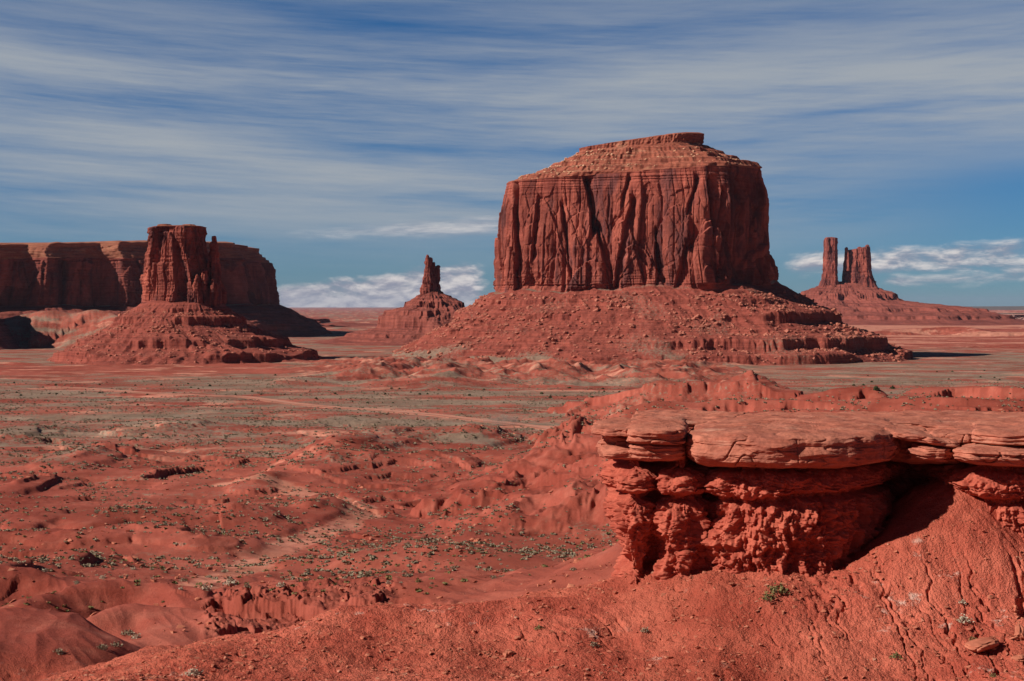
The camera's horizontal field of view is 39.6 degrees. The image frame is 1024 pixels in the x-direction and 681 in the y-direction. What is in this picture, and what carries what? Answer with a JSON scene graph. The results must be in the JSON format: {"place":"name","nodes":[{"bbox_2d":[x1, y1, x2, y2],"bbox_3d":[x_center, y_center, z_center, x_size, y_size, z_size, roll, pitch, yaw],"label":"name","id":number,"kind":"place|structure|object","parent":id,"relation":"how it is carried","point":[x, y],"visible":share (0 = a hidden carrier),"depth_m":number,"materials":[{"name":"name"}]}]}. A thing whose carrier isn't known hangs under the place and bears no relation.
{"place":"outdoors","nodes":[
{"label":"outdoors","id":0,"kind":"place"},
{"bbox_2d":[53,386,548,428],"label":"road","id":1,"kind":"structure","parent":0,"point":[348,407],"depth_m":947.72,"materials":[{"name":"red soil"}]},
{"bbox_2d":[310,318,376,326],"bbox_3d":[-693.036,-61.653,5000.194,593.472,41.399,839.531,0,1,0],"label":"mesa","id":2,"kind":"structure","parent":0,"point":[323,322],"depth_m":4985.86,"materials":[{"name":"stone"}]},
{"bbox_2d":[0,307,1023,680],"bbox_3d":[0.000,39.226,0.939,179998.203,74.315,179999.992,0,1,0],"label":"ground","id":3,"kind":"structure","parent":0,"point":[36,633],"depth_m":331.93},
{"bbox_2d":[53,648,66,654],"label":"desert shrub","id":4,"kind":"object","parent":3,"relation":"on","point":[61,650],"visible":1,"depth_m":123.88,"materials":[{"name":"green plant"}]},
{"bbox_2d":[96,643,108,649],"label":"desert shrub","id":5,"kind":"object","parent":3,"relation":"on","point":[100,646],"visible":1,"depth_m":128.60,"materials":[{"name":"green plant"}]},
{"bbox_2d":[110,641,122,646],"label":"desert shrub","id":6,"kind":"object","parent":3,"relation":"on","point":[115,644],"visible":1,"depth_m":131.59,"materials":[{"name":"green plant"}]},
{"bbox_2d":[120,627,134,635],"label":"desert shrub","id":7,"kind":"object","parent":3,"relation":"on","point":[126,632],"visible":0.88,"depth_m":155.59,"materials":[{"name":"green plant"}]},
{"bbox_2d":[131,632,140,638],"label":"desert shrub","id":8,"kind":"object","parent":3,"relation":"on","point":[137,635],"visible":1,"depth_m":151.76,"materials":[{"name":"beige plant"}]},
{"bbox_2d":[0,240,332,349],"bbox_3d":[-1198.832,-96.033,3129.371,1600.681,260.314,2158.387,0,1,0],"label":"mesa","id":9,"kind":"structure","parent":3,"relation":"on","point":[71,277],"depth_m":3064.13,"materials":[{"name":"red stone"}]},
{"bbox_2d":[46,224,323,364],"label":"butte","id":10,"kind":"object","parent":3,"relation":"on","point":[182,271],"visible":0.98,"depth_m":1790.15,"materials":[{"name":"red stone"}]},
{"bbox_2d":[50,311,317,364],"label":"scree","id":11,"kind":"structure","parent":10,"relation":"on","point":[174,330],"depth_m":1754.35,"materials":[{"name":"stone"}]},
{"bbox_2d":[185,666,202,675],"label":"desert shrub","id":12,"kind":"object","parent":3,"relation":"on","point":[194,672],"visible":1,"depth_m":83.13,"materials":[{"name":"beige plant"}]},
{"bbox_2d":[201,584,211,590],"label":"desert shrub","id":13,"kind":"object","parent":3,"relation":"on","point":[205,588],"visible":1,"depth_m":186.92,"materials":[{"name":"beige plant"}]},
{"bbox_2d":[221,576,238,585],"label":"desert shrub","id":14,"kind":"object","parent":3,"relation":"on","point":[228,581],"visible":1,"depth_m":240.69,"materials":[{"name":"beige plant"}]},
{"bbox_2d":[0,468,618,611],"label":"sagebrush","id":15,"kind":"object","parent":3,"relation":"on","point":[292,585],"visible":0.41,"depth_m":285.63,"materials":[{"name":"green plant"}]},
{"bbox_2d":[313,254,464,345],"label":"butte","id":16,"kind":"object","parent":3,"relation":"on","point":[429,307],"visible":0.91,"depth_m":2616.41,"materials":[{"name":"red stone"}]},
{"bbox_2d":[0,407,1009,579],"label":"sagebrush","id":17,"kind":"object","parent":3,"relation":"on","point":[342,553],"visible":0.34,"depth_m":344.87,"materials":[{"name":"green plant"}]},
{"bbox_2d":[503,650,515,657],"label":"boulder","id":18,"kind":"object","parent":3,"relation":"on","point":[507,653],"visible":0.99,"depth_m":89.93,"materials":[{"name":"red stone"}]},
{"bbox_2d":[0,403,1022,642],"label":"stones","id":19,"kind":"object","parent":3,"relation":"on","point":[551,581],"visible":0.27,"depth_m":301.76,"materials":[{"name":"red stone"}]},
{"bbox_2d":[0,367,1023,483],"bbox_3d":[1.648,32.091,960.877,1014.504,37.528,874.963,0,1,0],"label":"sagebrush","id":20,"kind":"object","parent":3,"relation":"on","point":[484,448],"visible":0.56,"depth_m":759.24,"materials":[{"name":"green plant"}]},
{"bbox_2d":[54,514,1023,680],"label":"stones","id":21,"kind":"object","parent":3,"relation":"on","point":[530,640],"visible":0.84,"depth_m":89.51,"materials":[{"name":"red stone"}]},
{"bbox_2d":[392,132,912,364],"bbox_3d":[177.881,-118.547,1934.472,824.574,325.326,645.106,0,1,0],"label":"butte","id":22,"kind":"object","parent":3,"relation":"on","point":[672,228],"visible":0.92,"depth_m":1833.58,"materials":[{"name":"red stone"}]},
{"bbox_2d":[515,142,741,179],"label":"scree","id":23,"kind":"structure","parent":22,"relation":"on","point":[577,166],"depth_m":1881.58,"materials":[{"name":"red stone"}]},
{"bbox_2d":[392,289,911,364],"bbox_3d":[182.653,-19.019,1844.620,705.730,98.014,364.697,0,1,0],"label":"scree","id":24,"kind":"structure","parent":22,"relation":"on","point":[674,324],"depth_m":1785.65,"materials":[{"name":"stone"}]},
{"bbox_2d":[759,591,777,600],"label":"desert shrub","id":25,"kind":"object","parent":3,"relation":"on","point":[766,595],"visible":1,"depth_m":91.44,"materials":[{"name":"green plant"}]},
{"bbox_2d":[765,581,789,594],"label":"desert shrub","id":26,"kind":"object","parent":3,"relation":"on","point":[780,586],"visible":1,"depth_m":91.99,"materials":[{"name":"green plant"}]},
{"bbox_2d":[590,409,1023,584],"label":"rock ledge","id":27,"kind":"object","parent":3,"relation":"on","point":[805,494],"visible":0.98,"depth_m":96.95,"materials":[{"name":"stone"}]},
{"bbox_2d":[889,652,902,658],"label":"desert shrub","id":28,"kind":"object","parent":3,"relation":"on","point":[896,654],"visible":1,"depth_m":86.22,"materials":[{"name":"green plant"}]},
{"bbox_2d":[800,237,1023,325],"bbox_3d":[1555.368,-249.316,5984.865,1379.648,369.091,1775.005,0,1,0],"label":"butte","id":29,"kind":"object","parent":3,"relation":"on","point":[856,295],"visible":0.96,"depth_m":5679.31,"materials":[{"name":"red stone"}]},
{"bbox_2d":[957,613,973,622],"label":"desert shrub","id":30,"kind":"object","parent":3,"relation":"on","point":[963,618],"visible":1,"depth_m":89.03,"materials":[{"name":"beige plant"}]},
{"bbox_2d":[964,636,999,651],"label":"boulder","id":31,"kind":"object","parent":3,"relation":"on","point":[981,644],"visible":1,"depth_m":85.53,"materials":[{"name":"stone"}]},
{"bbox_2d":[1004,621,1023,640],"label":"boulder","id":32,"kind":"object","parent":3,"relation":"on","point":[1019,632],"visible":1,"depth_m":86.58,"materials":[{"name":"red stone"}]},
{"bbox_2d":[1011,654,1023,660],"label":"boulder","id":33,"kind":"object","parent":3,"relation":"on","point":[1020,657],"visible":1,"depth_m":84.31,"materials":[{"name":"stone"}]},
{"bbox_2d":[0,0,1023,306],"label":"sky","id":34,"kind":"structure","parent":0,"point":[348,143],"materials":[{"name":"blue"}]},
{"bbox_2d":[964,306,1023,309],"bbox_3d":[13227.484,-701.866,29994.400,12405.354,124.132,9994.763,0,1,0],"label":"mesa","id":35,"kind":"structure","parent":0,"point":[1003,307],"depth_m":27858.35,"materials":[{"name":"red stone"}]},
{"bbox_2d":[999,313,1023,319],"bbox_3d":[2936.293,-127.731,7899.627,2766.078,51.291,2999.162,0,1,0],"label":"mesa","id":36,"kind":"structure","parent":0,"point":[1018,315],"depth_m":7135.02,"materials":[{"name":"red stone"}]}
]}

